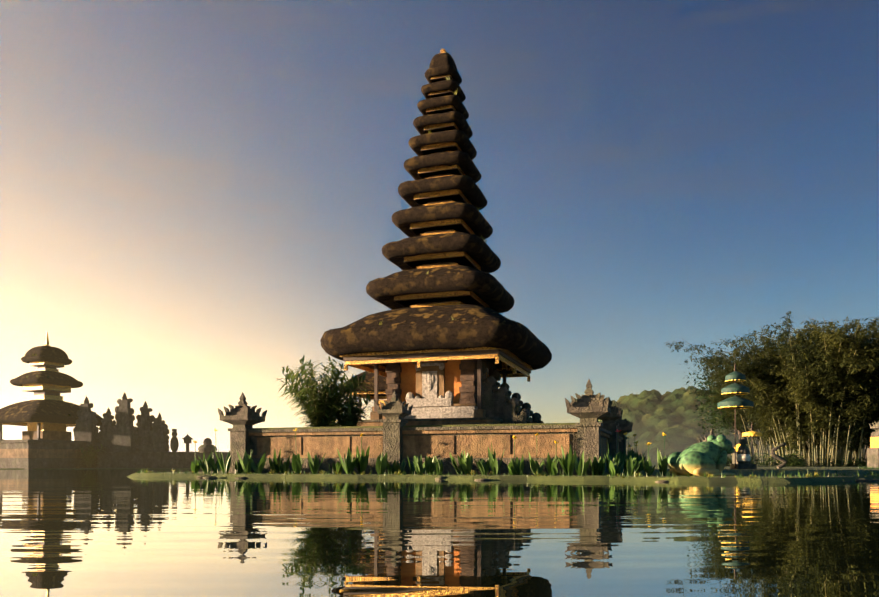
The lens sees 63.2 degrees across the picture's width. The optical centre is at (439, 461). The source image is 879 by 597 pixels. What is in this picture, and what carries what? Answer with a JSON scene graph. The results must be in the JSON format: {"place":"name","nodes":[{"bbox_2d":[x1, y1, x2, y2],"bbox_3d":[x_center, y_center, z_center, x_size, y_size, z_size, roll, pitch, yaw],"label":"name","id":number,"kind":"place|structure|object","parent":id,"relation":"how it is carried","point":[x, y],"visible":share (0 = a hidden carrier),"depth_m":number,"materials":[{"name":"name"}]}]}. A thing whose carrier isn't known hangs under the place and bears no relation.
{"place":"outdoors","nodes":[
{"label":"outdoors","id":0,"kind":"place"},
{"bbox_2d":[0,468,201,468],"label":"island ground","id":1,"kind":"structure","parent":0,"point":[100,468],"depth_m":39.27,"materials":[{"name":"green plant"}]},
{"bbox_2d":[0,392,227,468],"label":"stone wall","id":2,"kind":"structure","parent":1,"relation":"on","point":[123,441],"depth_m":41.70,"materials":[{"name":"stone"}]},
{"bbox_2d":[0,422,75,440],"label":"meru base","id":3,"kind":"object","parent":2,"relation":"on","point":[44,431],"visible":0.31,"depth_m":43.08,"materials":[{"name":"brown wood"}]},
{"bbox_2d":[0,332,102,426],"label":"tiered roof","id":4,"kind":"structure","parent":3,"relation":"on","point":[46,382],"depth_m":42.75,"materials":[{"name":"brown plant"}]},
{"bbox_2d":[0,469,878,596],"bbox_3d":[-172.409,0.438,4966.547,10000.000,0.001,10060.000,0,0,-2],"label":"lake water","id":5,"kind":"structure","parent":0,"point":[91,533],"depth_m":4.10,"materials":[{"name":"blue liquid"}]},
{"bbox_2d":[0,0,878,459],"label":"sky","id":6,"kind":"structure","parent":0,"point":[194,193],"materials":[{"name":"blue"}]},
{"bbox_2d":[127,462,878,482],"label":"grassy ground","id":7,"kind":"structure","parent":0,"point":[762,470],"depth_m":17.20,"materials":[{"name":"green plant"}]},
{"bbox_2d":[217,379,632,474],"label":"stone wall","id":8,"kind":"structure","parent":7,"relation":"on","point":[394,437],"depth_m":18.99,"materials":[{"name":"stone"}]},
{"bbox_2d":[273,355,375,426],"bbox_3d":[-3.469,-1.921,21.269,3.169,2.400,2.862,0,0,-2],"label":"bush","id":9,"kind":"object","parent":8,"relation":"on","point":[317,413],"visible":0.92,"depth_m":21.20,"materials":[{"name":"green plant"}]},
{"bbox_2d":[319,388,379,426],"bbox_3d":[-2.715,-1.470,21.667,2.088,1.496,1.830,0,0,25],"label":"bush","id":10,"kind":"object","parent":8,"relation":"on","point":[351,417],"visible":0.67,"depth_m":21.46,"materials":[{"name":"green plant"}]},
{"bbox_2d":[339,371,387,418],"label":"shrine pavilion","id":11,"kind":"structure","parent":8,"relation":"on","point":[383,385],"depth_m":26.53,"materials":[{"name":"gold wood"}]},
{"bbox_2d":[339,347,532,425],"bbox_3d":[0.132,-2.207,24.155,5.760,2.980,5.760,0,0,18],"label":"meru body and posts","id":12,"kind":"object","parent":8,"relation":"on","point":[435,386],"visible":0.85,"depth_m":22.59,"materials":[{"name":"stone"}]},
{"bbox_2d":[320,48,551,369],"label":"meru tower","id":13,"kind":"structure","parent":12,"relation":"on","point":[444,289],"depth_m":22.89,"materials":[{"name":"brown plant"}]},
{"bbox_2d":[476,362,543,423],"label":"stair guardian wings","id":14,"kind":"object","parent":12,"relation":"on","point":[500,403],"visible":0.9,"depth_m":22.46},
{"bbox_2d":[191,428,667,475],"bbox_3d":[2.248,-0.291,19.946,16.545,1.294,8.716,0,0,-26],"label":"canna lily border","id":15,"kind":"object","parent":7,"relation":"on","point":[631,462],"visible":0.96,"depth_m":18.11,"materials":[{"name":"green plant"}]},
{"bbox_2d":[135,469,878,481],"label":"shore weeds and stones","id":16,"kind":"object","parent":7,"relation":"on","point":[485,479],"visible":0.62,"depth_m":16.71,"materials":[{"name":"green plant"}]},
{"bbox_2d":[668,435,735,475],"bbox_3d":[6.175,-0.127,16.681,1.477,0.980,1.377,0,0,-10],"label":"frog statue","id":17,"kind":"object","parent":7,"relation":"on","point":[699,459],"visible":0.9,"depth_m":16.36,"materials":[{"name":"green stone"}]},
{"bbox_2d":[683,354,744,439],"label":"bamboo","id":18,"kind":"object","parent":7,"relation":"on","point":[727,422],"depth_m":66.28,"materials":[{"name":"green plant"}]},
{"bbox_2d":[682,331,853,464],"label":"bamboo culms","id":19,"kind":"object","parent":7,"relation":"on","point":[764,448],"depth_m":60.94,"materials":[{"name":"green plant"}]},
{"bbox_2d":[665,332,804,446],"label":"bamboo foliage","id":20,"kind":"object","parent":19,"relation":"attached to","point":[732,415],"visible":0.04,"depth_m":61.37,"materials":[{"name":"green plant"}]},
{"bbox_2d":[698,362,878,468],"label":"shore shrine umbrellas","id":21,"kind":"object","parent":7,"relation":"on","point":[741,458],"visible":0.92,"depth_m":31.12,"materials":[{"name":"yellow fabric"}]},
{"bbox_2d":[725,447,866,466],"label":"plants","id":22,"kind":"object","parent":7,"relation":"on","point":[792,461],"visible":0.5,"depth_m":44.98,"materials":[{"name":"green plant"}]},
{"bbox_2d":[721,315,878,466],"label":"bamboo","id":23,"kind":"object","parent":7,"relation":"on","point":[811,457],"visible":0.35,"depth_m":46.06,"materials":[{"name":"green plant"}]},
{"bbox_2d":[702,311,878,453],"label":"bamboo foliage","id":24,"kind":"object","parent":23,"relation":"attached to","point":[784,384],"visible":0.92,"depth_m":44.75,"materials":[{"name":"green plant"}]},
{"bbox_2d":[769,318,869,463],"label":"bamboo culms","id":25,"kind":"object","parent":7,"relation":"on","point":[862,452],"depth_m":50.52,"materials":[{"name":"green plant"}]},
{"bbox_2d":[749,316,878,449],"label":"bamboo foliage","id":26,"kind":"object","parent":25,"relation":"attached to","point":[824,328],"visible":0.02,"depth_m":49.25,"materials":[{"name":"green plant"}]},
{"bbox_2d":[598,385,864,461],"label":"forest hill","id":27,"kind":"structure","parent":0,"point":[681,435],"depth_m":323.00,"materials":[{"name":"green plant"}]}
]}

